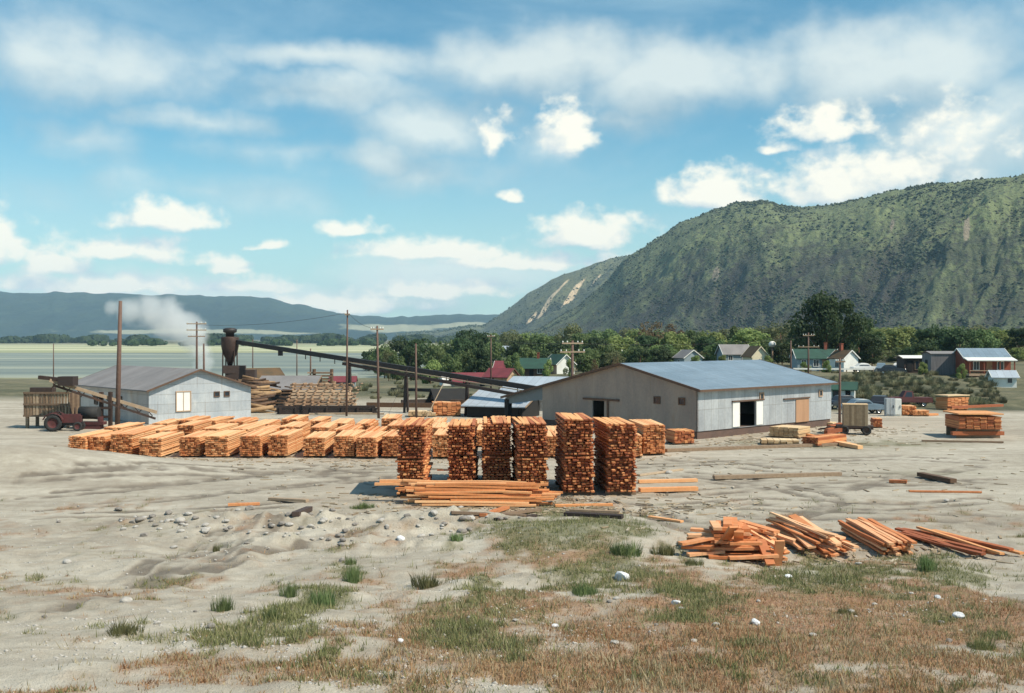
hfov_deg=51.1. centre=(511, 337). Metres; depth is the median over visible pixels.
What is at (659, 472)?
plank
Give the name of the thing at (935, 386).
sagebrush
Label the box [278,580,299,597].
weed clump
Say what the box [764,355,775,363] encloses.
tree
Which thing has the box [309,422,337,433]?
lumber stack
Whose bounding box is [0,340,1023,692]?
ground
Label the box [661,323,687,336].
tree
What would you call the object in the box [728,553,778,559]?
board
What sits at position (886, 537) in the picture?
board
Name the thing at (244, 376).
log
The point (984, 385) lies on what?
sagebrush
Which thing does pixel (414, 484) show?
board
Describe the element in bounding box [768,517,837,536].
board
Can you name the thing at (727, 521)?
board
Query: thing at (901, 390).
sagebrush
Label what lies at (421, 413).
lumber bundle
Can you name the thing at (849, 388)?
green roofed kiosk
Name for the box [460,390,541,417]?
drying shed
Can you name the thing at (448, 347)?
tree
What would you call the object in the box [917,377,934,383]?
sagebrush
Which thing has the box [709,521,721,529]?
board
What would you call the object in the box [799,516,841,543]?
board
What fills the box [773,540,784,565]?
board
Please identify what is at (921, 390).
sagebrush
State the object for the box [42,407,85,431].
tractor
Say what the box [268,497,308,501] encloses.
plank
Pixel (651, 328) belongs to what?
tree
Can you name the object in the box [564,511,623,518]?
plank
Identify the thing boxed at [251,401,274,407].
log
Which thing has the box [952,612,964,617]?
stone
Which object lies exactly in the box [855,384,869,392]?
sagebrush
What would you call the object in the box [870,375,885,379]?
sagebrush
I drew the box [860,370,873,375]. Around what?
sagebrush
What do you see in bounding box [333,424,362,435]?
lumber stack
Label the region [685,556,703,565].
weed clump
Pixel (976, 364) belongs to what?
window
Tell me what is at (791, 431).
lumber bundle
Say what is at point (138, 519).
stone
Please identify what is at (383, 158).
sky
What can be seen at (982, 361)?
orange porch house
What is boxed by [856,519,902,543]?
board
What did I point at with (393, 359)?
tree
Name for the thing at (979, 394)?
sagebrush
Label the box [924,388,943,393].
sagebrush
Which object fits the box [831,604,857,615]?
weed clump
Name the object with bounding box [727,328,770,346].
tree
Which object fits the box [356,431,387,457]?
lumber stack
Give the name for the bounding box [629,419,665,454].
lumber stack
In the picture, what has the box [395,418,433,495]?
tall lumber stack
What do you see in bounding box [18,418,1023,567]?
wood scraps
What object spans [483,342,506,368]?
tree
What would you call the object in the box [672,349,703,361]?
blue grey house
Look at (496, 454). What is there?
tall lumber stack
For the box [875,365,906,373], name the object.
parked car
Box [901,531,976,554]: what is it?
board
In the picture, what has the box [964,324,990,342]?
tree
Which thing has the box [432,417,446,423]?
lumber stack
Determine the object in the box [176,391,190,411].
window
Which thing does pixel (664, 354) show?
tree
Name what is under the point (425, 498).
board
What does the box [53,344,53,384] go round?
utility pole
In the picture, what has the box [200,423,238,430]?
lumber stack
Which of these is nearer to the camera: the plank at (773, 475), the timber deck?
the plank at (773, 475)
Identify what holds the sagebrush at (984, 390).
on the ground at (64, 474)
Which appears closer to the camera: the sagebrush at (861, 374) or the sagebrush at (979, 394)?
the sagebrush at (979, 394)
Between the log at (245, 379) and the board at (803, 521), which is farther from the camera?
the log at (245, 379)
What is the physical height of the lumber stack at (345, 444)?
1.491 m
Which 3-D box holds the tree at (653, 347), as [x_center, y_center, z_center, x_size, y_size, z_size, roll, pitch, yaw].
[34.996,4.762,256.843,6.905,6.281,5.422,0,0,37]
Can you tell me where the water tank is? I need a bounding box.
[769,341,775,362]
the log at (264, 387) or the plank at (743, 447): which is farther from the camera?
the log at (264, 387)
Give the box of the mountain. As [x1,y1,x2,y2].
[526,174,1023,337]
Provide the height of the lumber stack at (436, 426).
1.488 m
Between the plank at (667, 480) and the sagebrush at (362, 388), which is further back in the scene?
the sagebrush at (362, 388)
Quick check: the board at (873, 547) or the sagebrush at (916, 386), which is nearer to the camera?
the board at (873, 547)
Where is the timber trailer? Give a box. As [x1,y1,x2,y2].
[818,424,873,434]
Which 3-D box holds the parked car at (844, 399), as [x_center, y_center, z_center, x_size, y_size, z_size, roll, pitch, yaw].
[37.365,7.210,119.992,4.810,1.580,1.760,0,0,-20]
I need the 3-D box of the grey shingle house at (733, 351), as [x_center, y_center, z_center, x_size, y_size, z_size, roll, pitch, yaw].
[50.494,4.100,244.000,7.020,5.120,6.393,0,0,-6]
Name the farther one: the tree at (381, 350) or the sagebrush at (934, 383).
the tree at (381, 350)
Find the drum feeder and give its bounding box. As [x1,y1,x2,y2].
[77,406,106,428]
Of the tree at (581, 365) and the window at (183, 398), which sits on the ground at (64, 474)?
the tree at (581, 365)
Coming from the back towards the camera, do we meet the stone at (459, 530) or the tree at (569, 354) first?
the tree at (569, 354)
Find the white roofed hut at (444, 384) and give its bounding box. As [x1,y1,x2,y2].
[438,376,450,385]
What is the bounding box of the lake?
[0,353,431,377]
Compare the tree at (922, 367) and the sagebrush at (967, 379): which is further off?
the tree at (922, 367)
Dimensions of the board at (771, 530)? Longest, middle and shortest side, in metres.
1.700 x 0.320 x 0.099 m
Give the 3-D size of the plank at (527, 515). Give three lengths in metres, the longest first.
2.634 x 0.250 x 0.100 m
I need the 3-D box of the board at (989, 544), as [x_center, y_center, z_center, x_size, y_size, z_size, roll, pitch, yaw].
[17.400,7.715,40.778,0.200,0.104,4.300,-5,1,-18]
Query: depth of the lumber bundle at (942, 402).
118.15 m
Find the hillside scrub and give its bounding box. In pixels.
[522,177,1023,336]
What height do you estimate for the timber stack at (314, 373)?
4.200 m
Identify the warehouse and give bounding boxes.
[500,359,838,438]
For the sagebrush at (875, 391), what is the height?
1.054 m
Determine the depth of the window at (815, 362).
193.28 m
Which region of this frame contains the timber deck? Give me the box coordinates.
[275,383,362,407]
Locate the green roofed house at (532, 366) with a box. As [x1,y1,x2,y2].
[512,352,551,375]
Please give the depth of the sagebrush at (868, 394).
133.52 m
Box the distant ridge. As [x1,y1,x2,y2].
[397,256,627,337]
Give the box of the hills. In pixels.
[0,291,497,339]
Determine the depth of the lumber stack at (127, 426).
79.42 m
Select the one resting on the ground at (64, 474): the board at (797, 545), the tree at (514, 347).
the tree at (514, 347)
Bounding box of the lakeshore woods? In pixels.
[86,338,410,345]
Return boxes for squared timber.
[366,402,463,407]
[391,388,432,391]
[401,399,432,402]
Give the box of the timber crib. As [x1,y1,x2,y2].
[274,405,383,414]
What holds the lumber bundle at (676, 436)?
on the ground at (64, 474)
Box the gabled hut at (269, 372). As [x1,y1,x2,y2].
[235,368,284,382]
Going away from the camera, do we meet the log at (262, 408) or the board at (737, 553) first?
the board at (737, 553)
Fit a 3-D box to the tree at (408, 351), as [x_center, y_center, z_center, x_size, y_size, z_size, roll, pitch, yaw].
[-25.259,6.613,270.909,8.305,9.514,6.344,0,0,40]
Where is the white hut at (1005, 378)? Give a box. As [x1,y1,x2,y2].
[985,370,1019,387]
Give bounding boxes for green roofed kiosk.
[831,381,857,397]
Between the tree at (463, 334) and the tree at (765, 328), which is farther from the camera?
the tree at (463, 334)
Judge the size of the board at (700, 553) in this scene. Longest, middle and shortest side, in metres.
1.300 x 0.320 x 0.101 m
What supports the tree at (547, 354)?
on the ground at (64, 474)
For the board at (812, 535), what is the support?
on the board
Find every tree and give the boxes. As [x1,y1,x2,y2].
[361,348,373,370]
[368,347,376,373]
[369,344,397,378]
[380,349,392,380]
[386,354,405,380]
[387,335,408,358]
[397,345,424,380]
[404,338,431,367]
[418,359,441,383]
[422,343,447,370]
[436,339,455,369]
[439,354,461,372]
[445,337,476,367]
[454,348,477,371]
[455,329,483,353]
[468,347,489,371]
[471,332,496,371]
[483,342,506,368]
[487,333,503,345]
[493,331,522,345]
[499,329,518,345]
[503,336,539,357]
[504,352,520,368]
[509,332,539,348]
[514,362,524,373]
[515,367,524,375]
[518,344,536,357]
[530,332,554,352]
[533,333,560,351]
[539,350,554,357]
[542,359,553,375]
[546,339,570,353]
[554,322,586,345]
[557,348,575,366]
[562,359,570,375]
[564,333,592,350]
[574,349,592,372]
[581,337,610,359]
[583,347,600,370]
[586,328,619,346]
[593,343,619,367]
[599,351,625,364]
[607,335,639,360]
[616,350,632,362]
[619,328,636,344]
[623,345,644,362]
[624,328,644,345]
[626,334,659,349]
[626,348,651,362]
[636,321,664,347]
[642,344,660,361]
[649,345,671,361]
[653,329,663,339]
[655,344,678,359]
[656,331,693,350]
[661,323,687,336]
[664,349,677,361]
[682,329,707,348]
[690,355,699,360]
[694,335,715,357]
[700,330,727,355]
[702,346,716,360]
[707,339,724,360]
[718,327,743,339]
[718,354,725,360]
[727,325,737,343]
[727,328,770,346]
[754,325,783,343]
[758,337,776,356]
[760,321,794,356]
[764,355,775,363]
[766,339,792,364]
[784,290,870,351]
[787,338,813,355]
[799,362,810,371]
[820,360,831,372]
[846,317,885,363]
[858,333,882,365]
[870,327,912,356]
[876,350,895,361]
[884,325,921,347]
[887,347,909,361]
[897,345,921,354]
[906,340,940,354]
[908,324,949,349]
[918,362,927,374]
[923,325,968,347]
[936,326,982,350]
[956,363,966,378]
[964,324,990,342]
[969,329,1000,347]
[982,329,1016,354]
[988,326,1002,331]
[1005,328,1023,354]
[1007,347,1023,361]
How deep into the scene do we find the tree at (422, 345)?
328.48 m
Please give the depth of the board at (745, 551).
37.48 m
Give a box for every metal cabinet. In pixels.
[884,398,894,415]
[895,398,900,415]
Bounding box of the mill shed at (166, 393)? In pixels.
[72,365,256,424]
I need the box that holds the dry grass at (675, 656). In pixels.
[0,497,1023,692]
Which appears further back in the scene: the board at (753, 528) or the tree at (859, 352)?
the tree at (859, 352)
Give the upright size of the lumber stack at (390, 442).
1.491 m
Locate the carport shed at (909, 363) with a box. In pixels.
[893,355,921,372]
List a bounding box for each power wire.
[251,313,343,324]
[605,337,800,344]
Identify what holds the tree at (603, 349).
on the ground at (64, 474)
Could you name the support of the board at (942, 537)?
on the ground at (64, 474)
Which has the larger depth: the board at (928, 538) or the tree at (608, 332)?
the tree at (608, 332)
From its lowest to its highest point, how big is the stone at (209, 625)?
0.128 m
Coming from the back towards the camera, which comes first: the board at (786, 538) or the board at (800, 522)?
the board at (800, 522)
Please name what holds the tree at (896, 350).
on the ground at (64, 474)
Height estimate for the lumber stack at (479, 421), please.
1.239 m
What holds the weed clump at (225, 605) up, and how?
on the ground at (64, 474)
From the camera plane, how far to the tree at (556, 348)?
277.20 m
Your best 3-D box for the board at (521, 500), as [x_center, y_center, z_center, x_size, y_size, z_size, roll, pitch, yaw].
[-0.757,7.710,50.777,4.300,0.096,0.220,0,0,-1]
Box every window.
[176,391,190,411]
[214,391,219,396]
[224,391,229,396]
[653,396,659,403]
[678,397,684,404]
[759,392,763,398]
[813,360,818,366]
[818,389,822,396]
[832,390,837,396]
[915,361,918,369]
[973,361,979,369]
[997,361,1003,369]
[1007,376,1012,383]
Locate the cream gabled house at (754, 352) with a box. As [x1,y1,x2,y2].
[740,346,768,359]
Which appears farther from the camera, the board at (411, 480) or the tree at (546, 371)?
the tree at (546, 371)
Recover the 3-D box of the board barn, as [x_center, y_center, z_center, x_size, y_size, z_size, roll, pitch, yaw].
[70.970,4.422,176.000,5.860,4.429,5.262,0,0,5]
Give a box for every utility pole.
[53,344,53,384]
[115,301,121,424]
[186,322,205,368]
[203,344,204,369]
[344,310,349,415]
[370,326,383,417]
[415,344,417,417]
[487,335,494,387]
[560,341,584,375]
[790,341,791,367]
[798,333,818,372]
[835,358,844,422]
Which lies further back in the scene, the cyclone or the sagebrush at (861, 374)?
the sagebrush at (861, 374)
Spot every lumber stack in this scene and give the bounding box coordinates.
[68,429,112,449]
[87,430,123,450]
[104,422,144,430]
[109,428,156,454]
[138,425,164,428]
[138,431,183,456]
[150,418,178,425]
[156,424,177,432]
[175,415,210,424]
[176,420,211,435]
[179,430,218,456]
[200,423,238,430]
[204,430,246,456]
[206,416,234,424]
[226,417,258,425]
[229,423,264,432]
[239,429,276,457]
[253,419,280,425]
[257,425,282,431]
[267,429,303,456]
[279,421,310,439]
[281,414,308,424]
[302,431,335,456]
[308,416,331,426]
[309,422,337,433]
[332,418,354,427]
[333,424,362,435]
[333,429,364,457]
[355,419,378,429]
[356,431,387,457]
[364,426,387,432]
[381,414,402,426]
[381,429,399,457]
[387,420,403,431]
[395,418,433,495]
[431,422,449,446]
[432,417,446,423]
[432,428,449,457]
[437,418,478,479]
[476,418,482,426]
[476,424,482,446]
[481,416,512,480]
[511,416,548,488]
[546,425,556,430]
[546,430,557,457]
[554,412,594,494]
[592,417,638,494]
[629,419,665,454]
[634,432,642,456]
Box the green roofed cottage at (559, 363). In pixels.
[548,354,576,373]
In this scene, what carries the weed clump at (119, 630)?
on the ground at (64, 474)
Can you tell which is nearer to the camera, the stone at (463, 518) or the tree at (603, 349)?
the stone at (463, 518)
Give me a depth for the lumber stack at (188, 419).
85.51 m
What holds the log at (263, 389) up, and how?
on the log
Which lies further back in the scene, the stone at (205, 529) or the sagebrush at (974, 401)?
the sagebrush at (974, 401)
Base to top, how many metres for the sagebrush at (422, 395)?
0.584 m
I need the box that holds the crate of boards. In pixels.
[842,403,867,425]
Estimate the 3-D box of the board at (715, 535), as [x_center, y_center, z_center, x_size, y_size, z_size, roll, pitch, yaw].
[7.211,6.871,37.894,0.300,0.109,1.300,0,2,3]
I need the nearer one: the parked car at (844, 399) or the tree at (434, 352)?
the parked car at (844, 399)
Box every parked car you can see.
[831,395,854,408]
[837,398,883,413]
[850,363,876,371]
[870,395,887,404]
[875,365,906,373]
[876,363,885,371]
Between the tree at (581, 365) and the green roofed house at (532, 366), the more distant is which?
the tree at (581, 365)
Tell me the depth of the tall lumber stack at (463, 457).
56.73 m
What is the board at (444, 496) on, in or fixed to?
on the board at (425, 498)
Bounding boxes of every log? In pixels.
[241,380,280,387]
[242,375,257,378]
[242,378,268,380]
[246,381,269,383]
[251,391,271,392]
[251,398,267,401]
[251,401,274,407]
[251,403,275,410]
[251,406,275,411]
[252,394,274,399]
[254,389,270,390]
[255,390,280,395]
[256,385,269,388]
[258,382,279,385]
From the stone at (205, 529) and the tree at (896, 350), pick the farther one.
the tree at (896, 350)
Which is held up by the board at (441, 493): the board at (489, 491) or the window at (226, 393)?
the board at (489, 491)
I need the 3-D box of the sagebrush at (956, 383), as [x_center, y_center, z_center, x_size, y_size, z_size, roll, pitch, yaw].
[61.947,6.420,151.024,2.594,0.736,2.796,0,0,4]
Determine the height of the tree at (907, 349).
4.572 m
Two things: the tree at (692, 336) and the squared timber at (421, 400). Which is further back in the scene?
the tree at (692, 336)
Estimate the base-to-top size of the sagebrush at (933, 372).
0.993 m
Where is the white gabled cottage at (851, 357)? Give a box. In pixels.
[827,343,860,371]
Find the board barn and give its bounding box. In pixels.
[921,351,955,374]
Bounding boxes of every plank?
[228,502,259,505]
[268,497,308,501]
[292,506,312,516]
[451,511,525,516]
[470,508,542,519]
[479,506,509,516]
[493,514,537,520]
[555,503,612,506]
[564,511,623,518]
[569,508,619,513]
[637,468,683,475]
[638,478,697,482]
[638,486,697,491]
[648,516,683,522]
[665,443,838,451]
[713,472,841,478]
[824,428,841,433]
[834,441,862,448]
[889,479,906,482]
[908,490,981,492]
[917,472,956,482]
[922,440,1003,442]
[947,404,1003,408]
[951,431,1003,434]
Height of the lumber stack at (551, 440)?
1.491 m
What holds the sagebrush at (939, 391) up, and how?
on the ground at (64, 474)
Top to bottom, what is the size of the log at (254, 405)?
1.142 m
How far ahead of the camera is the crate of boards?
87.79 m
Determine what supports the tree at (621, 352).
on the ground at (64, 474)
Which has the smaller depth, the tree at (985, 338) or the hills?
the tree at (985, 338)
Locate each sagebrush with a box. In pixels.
[355,384,367,390]
[359,382,372,386]
[387,388,403,395]
[417,393,424,397]
[830,375,846,380]
[841,373,859,379]
[855,374,872,380]
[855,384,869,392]
[855,390,870,397]
[857,372,870,375]
[858,378,875,384]
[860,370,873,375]
[864,383,882,390]
[864,388,882,394]
[866,392,879,398]
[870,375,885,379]
[880,378,893,382]
[884,379,904,386]
[890,390,900,395]
[891,371,908,375]
[891,388,914,392]
[893,386,908,389]
[898,379,911,383]
[900,375,916,381]
[904,402,916,404]
[905,384,925,390]
[908,380,924,384]
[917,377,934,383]
[917,388,934,393]
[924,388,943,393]
[924,392,937,397]
[925,370,938,374]
[927,380,943,385]
[931,384,943,388]
[931,389,950,394]
[937,385,956,390]
[942,382,959,385]
[957,387,973,393]
[963,377,976,381]
[965,396,987,404]
[974,392,983,395]
[978,379,997,385]
[978,382,993,387]
[979,388,992,392]
[983,392,1000,396]
[986,394,1007,402]
[987,389,999,393]
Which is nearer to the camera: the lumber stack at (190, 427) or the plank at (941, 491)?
the plank at (941, 491)
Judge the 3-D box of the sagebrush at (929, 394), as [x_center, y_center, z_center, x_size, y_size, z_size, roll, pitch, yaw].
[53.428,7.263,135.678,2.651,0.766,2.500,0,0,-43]
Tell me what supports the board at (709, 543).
on the board
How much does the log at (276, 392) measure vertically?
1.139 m
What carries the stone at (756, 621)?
on the ground at (64, 474)
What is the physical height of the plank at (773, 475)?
0.200 m
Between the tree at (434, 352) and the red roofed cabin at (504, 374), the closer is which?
the red roofed cabin at (504, 374)
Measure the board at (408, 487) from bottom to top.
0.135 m
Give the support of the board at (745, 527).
on the board
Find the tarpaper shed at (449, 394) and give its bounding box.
[427,388,469,400]
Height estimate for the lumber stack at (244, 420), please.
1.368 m
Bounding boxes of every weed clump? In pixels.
[105,614,144,637]
[209,592,235,612]
[212,543,219,551]
[260,604,282,619]
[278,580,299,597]
[307,584,336,606]
[342,560,362,583]
[344,556,356,564]
[350,501,377,508]
[407,569,447,589]
[448,531,463,541]
[460,622,486,634]
[570,580,599,596]
[607,538,643,557]
[649,541,674,555]
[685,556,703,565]
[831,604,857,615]
[917,549,939,571]
[963,633,997,650]
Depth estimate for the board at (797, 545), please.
39.32 m
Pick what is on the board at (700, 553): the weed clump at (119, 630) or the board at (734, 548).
the board at (734, 548)
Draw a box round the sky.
[0,0,1023,316]
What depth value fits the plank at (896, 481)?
58.50 m
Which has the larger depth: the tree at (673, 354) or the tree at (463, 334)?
the tree at (463, 334)
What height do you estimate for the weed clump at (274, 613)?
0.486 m
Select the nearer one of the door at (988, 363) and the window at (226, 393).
the window at (226, 393)
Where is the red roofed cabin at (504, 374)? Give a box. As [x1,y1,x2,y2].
[482,368,520,385]
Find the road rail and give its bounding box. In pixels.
[792,368,873,372]
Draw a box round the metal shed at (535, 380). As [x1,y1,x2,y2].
[500,376,565,389]
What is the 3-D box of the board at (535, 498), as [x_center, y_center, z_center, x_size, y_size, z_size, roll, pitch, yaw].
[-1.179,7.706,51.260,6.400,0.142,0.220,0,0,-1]
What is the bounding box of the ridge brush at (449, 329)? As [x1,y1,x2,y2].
[396,255,626,336]
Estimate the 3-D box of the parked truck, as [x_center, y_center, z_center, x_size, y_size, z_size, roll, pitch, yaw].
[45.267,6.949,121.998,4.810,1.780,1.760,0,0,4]
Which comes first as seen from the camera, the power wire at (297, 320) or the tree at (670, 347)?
the power wire at (297, 320)
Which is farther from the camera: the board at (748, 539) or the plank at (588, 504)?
the plank at (588, 504)
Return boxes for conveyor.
[38,375,156,427]
[236,340,534,415]
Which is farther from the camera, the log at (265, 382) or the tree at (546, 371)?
the tree at (546, 371)
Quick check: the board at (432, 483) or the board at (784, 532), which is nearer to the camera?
the board at (784, 532)
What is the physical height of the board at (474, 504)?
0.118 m
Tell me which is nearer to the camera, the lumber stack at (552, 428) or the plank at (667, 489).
the plank at (667, 489)
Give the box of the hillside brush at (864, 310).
[495,174,1023,340]
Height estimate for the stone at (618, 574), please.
0.359 m
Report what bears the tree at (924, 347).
on the ground at (64, 474)
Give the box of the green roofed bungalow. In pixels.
[789,343,837,370]
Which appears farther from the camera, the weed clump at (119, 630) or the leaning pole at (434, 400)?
the leaning pole at (434, 400)
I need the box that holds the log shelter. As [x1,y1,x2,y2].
[259,375,322,405]
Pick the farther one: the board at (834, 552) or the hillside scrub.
the hillside scrub
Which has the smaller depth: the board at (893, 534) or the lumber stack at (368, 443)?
the board at (893, 534)
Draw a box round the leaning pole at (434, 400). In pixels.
[426,384,442,417]
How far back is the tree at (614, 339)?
297.66 m
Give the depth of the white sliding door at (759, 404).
89.60 m
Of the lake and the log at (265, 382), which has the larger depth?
the lake
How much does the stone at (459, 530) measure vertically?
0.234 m
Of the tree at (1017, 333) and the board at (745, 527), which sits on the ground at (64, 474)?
the tree at (1017, 333)
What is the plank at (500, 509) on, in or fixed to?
on the ground at (64, 474)
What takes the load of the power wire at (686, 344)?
attached to the utility pole at (572, 351)
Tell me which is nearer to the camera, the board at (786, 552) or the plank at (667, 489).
the board at (786, 552)
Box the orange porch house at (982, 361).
[953,348,1017,375]
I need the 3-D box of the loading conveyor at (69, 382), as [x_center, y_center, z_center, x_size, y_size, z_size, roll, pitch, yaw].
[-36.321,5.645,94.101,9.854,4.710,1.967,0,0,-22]
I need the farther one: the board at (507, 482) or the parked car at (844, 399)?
the parked car at (844, 399)
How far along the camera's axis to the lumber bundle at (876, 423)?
94.69 m
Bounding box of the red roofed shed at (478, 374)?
[449,372,484,386]
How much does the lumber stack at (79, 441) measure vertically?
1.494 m
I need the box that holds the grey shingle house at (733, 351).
[715,344,748,360]
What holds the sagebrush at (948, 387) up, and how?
on the ground at (64, 474)
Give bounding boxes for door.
[732,402,739,426]
[756,400,762,424]
[796,399,808,421]
[986,361,991,371]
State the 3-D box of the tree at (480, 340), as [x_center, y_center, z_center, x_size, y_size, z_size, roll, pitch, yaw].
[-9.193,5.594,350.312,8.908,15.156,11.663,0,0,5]
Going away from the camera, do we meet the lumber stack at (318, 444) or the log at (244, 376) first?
the lumber stack at (318, 444)
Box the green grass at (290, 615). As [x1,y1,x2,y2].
[0,493,1023,692]
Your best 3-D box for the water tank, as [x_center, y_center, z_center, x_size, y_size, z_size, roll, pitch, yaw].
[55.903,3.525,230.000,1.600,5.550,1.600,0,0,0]
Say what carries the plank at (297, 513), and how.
on the ground at (64, 474)
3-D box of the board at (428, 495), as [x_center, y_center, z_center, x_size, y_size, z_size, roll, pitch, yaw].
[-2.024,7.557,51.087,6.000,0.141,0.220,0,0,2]
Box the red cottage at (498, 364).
[492,361,504,367]
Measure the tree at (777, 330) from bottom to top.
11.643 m
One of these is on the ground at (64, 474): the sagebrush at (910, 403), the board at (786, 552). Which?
the sagebrush at (910, 403)
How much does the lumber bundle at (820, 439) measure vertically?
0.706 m
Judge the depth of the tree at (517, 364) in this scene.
213.69 m
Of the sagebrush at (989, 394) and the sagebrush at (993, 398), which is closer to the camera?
the sagebrush at (993, 398)
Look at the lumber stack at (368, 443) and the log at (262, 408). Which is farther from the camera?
the log at (262, 408)
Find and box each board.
[374,482,410,485]
[379,479,408,482]
[400,496,419,498]
[403,479,522,481]
[404,486,529,489]
[406,489,531,493]
[407,494,470,496]
[408,499,541,502]
[411,483,430,485]
[415,488,504,490]
[415,492,540,495]
[415,500,528,503]
[417,482,479,484]
[420,497,553,499]
[422,497,534,499]
[422,503,535,506]
[426,485,538,488]
[428,495,554,498]
[435,482,547,485]
[446,481,534,483]
[451,499,540,501]
[486,503,538,505]
[491,493,521,493]
[527,490,542,492]
[532,493,560,494]
[543,491,562,493]
[678,535,714,545]
[681,545,713,548]
[686,550,724,556]
[687,533,710,537]
[690,527,710,533]
[701,546,758,550]
[703,542,718,545]
[708,555,758,559]
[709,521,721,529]
[709,526,721,536]
[709,538,757,542]
[711,527,719,533]
[716,520,727,530]
[719,525,738,545]
[719,552,771,554]
[721,544,770,548]
[723,517,731,526]
[725,550,759,551]
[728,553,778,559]
[729,541,762,544]
[732,517,738,526]
[734,530,743,540]
[738,520,779,532]
[742,522,750,531]
[742,523,777,535]
[748,524,795,542]
[750,530,786,550]
[753,556,787,560]
[756,539,774,565]
[762,533,789,554]
[766,519,819,543]
[766,524,798,540]
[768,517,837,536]
[769,512,829,538]
[770,524,804,549]
[773,524,839,549]
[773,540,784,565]
[776,516,815,548]
[778,514,828,535]
[788,514,829,541]
[796,527,840,545]
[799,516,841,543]
[806,534,830,553]
[807,548,828,556]
[828,548,838,555]
[833,545,848,551]
[835,535,845,539]
[838,520,885,544]
[838,539,858,547]
[839,523,885,547]
[841,526,886,549]
[841,528,884,553]
[841,543,855,551]
[845,518,893,544]
[846,521,891,545]
[853,519,896,542]
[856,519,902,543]
[858,517,908,542]
[867,518,916,543]
[895,527,986,551]
[895,543,908,548]
[897,531,985,555]
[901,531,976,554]
[904,528,1002,550]
[916,526,1004,554]
[921,530,994,554]
[932,529,1023,554]
[937,531,1013,550]
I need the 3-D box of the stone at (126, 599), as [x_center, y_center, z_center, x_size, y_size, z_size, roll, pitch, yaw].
[-9.997,6.798,27.742,0.323,0.135,0.251,0,0,-30]
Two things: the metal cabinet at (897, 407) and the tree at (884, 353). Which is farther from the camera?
the tree at (884, 353)
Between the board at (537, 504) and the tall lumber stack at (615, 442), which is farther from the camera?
the tall lumber stack at (615, 442)
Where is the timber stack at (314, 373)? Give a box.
[307,369,335,398]
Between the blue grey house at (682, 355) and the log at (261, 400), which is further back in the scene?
the blue grey house at (682, 355)
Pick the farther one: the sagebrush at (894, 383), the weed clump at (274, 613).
the sagebrush at (894, 383)
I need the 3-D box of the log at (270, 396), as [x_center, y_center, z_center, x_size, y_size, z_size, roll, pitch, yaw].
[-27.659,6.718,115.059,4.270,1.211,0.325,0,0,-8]
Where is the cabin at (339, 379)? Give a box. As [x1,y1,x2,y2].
[328,376,357,389]
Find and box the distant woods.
[0,333,455,342]
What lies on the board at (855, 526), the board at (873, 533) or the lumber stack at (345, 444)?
the board at (873, 533)
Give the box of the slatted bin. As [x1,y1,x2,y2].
[23,387,80,427]
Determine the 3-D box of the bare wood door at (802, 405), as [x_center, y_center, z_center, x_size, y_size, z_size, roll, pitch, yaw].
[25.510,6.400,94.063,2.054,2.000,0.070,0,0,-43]
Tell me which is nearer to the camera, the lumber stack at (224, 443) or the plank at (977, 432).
the lumber stack at (224, 443)
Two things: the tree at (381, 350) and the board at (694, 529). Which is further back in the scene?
the tree at (381, 350)
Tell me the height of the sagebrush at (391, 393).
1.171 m
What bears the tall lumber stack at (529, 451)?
on the ground at (64, 474)
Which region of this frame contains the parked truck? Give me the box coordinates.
[888,390,932,406]
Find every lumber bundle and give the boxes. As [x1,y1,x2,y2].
[408,410,436,416]
[432,401,460,415]
[665,428,694,444]
[760,438,799,444]
[769,425,809,438]
[801,433,846,446]
[870,417,882,427]
[901,405,916,415]
[911,410,928,415]
[934,394,969,409]
[943,410,1003,437]
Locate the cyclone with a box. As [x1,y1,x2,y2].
[221,328,256,380]
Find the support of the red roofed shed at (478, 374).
on the ground at (64, 474)
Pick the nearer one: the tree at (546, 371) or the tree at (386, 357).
the tree at (546, 371)
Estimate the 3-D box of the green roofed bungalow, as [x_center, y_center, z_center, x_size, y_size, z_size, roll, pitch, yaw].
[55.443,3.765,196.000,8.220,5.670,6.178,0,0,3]
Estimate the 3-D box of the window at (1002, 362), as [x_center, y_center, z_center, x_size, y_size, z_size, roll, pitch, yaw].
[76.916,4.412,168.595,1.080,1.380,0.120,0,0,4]
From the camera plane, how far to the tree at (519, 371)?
189.61 m
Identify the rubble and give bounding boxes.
[0,480,1023,691]
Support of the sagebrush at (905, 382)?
on the ground at (64, 474)
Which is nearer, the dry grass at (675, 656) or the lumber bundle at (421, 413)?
the dry grass at (675, 656)
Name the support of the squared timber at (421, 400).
on the ground at (64, 474)
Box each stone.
[63,559,71,563]
[120,597,132,601]
[135,517,144,521]
[175,517,185,522]
[201,527,209,532]
[207,623,215,628]
[245,505,254,510]
[397,535,404,540]
[430,510,437,514]
[457,528,466,532]
[459,515,469,520]
[615,571,629,580]
[671,600,680,604]
[752,618,759,625]
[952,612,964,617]
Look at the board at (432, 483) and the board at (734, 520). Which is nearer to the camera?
the board at (734, 520)
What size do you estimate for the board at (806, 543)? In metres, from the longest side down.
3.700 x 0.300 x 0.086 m
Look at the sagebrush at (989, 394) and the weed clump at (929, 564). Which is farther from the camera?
the sagebrush at (989, 394)
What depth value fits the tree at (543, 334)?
459.48 m
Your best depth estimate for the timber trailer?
87.85 m
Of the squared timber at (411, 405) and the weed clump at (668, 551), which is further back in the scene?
the squared timber at (411, 405)
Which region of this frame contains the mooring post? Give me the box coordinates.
[296,340,297,375]
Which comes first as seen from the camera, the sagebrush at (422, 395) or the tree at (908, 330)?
the sagebrush at (422, 395)

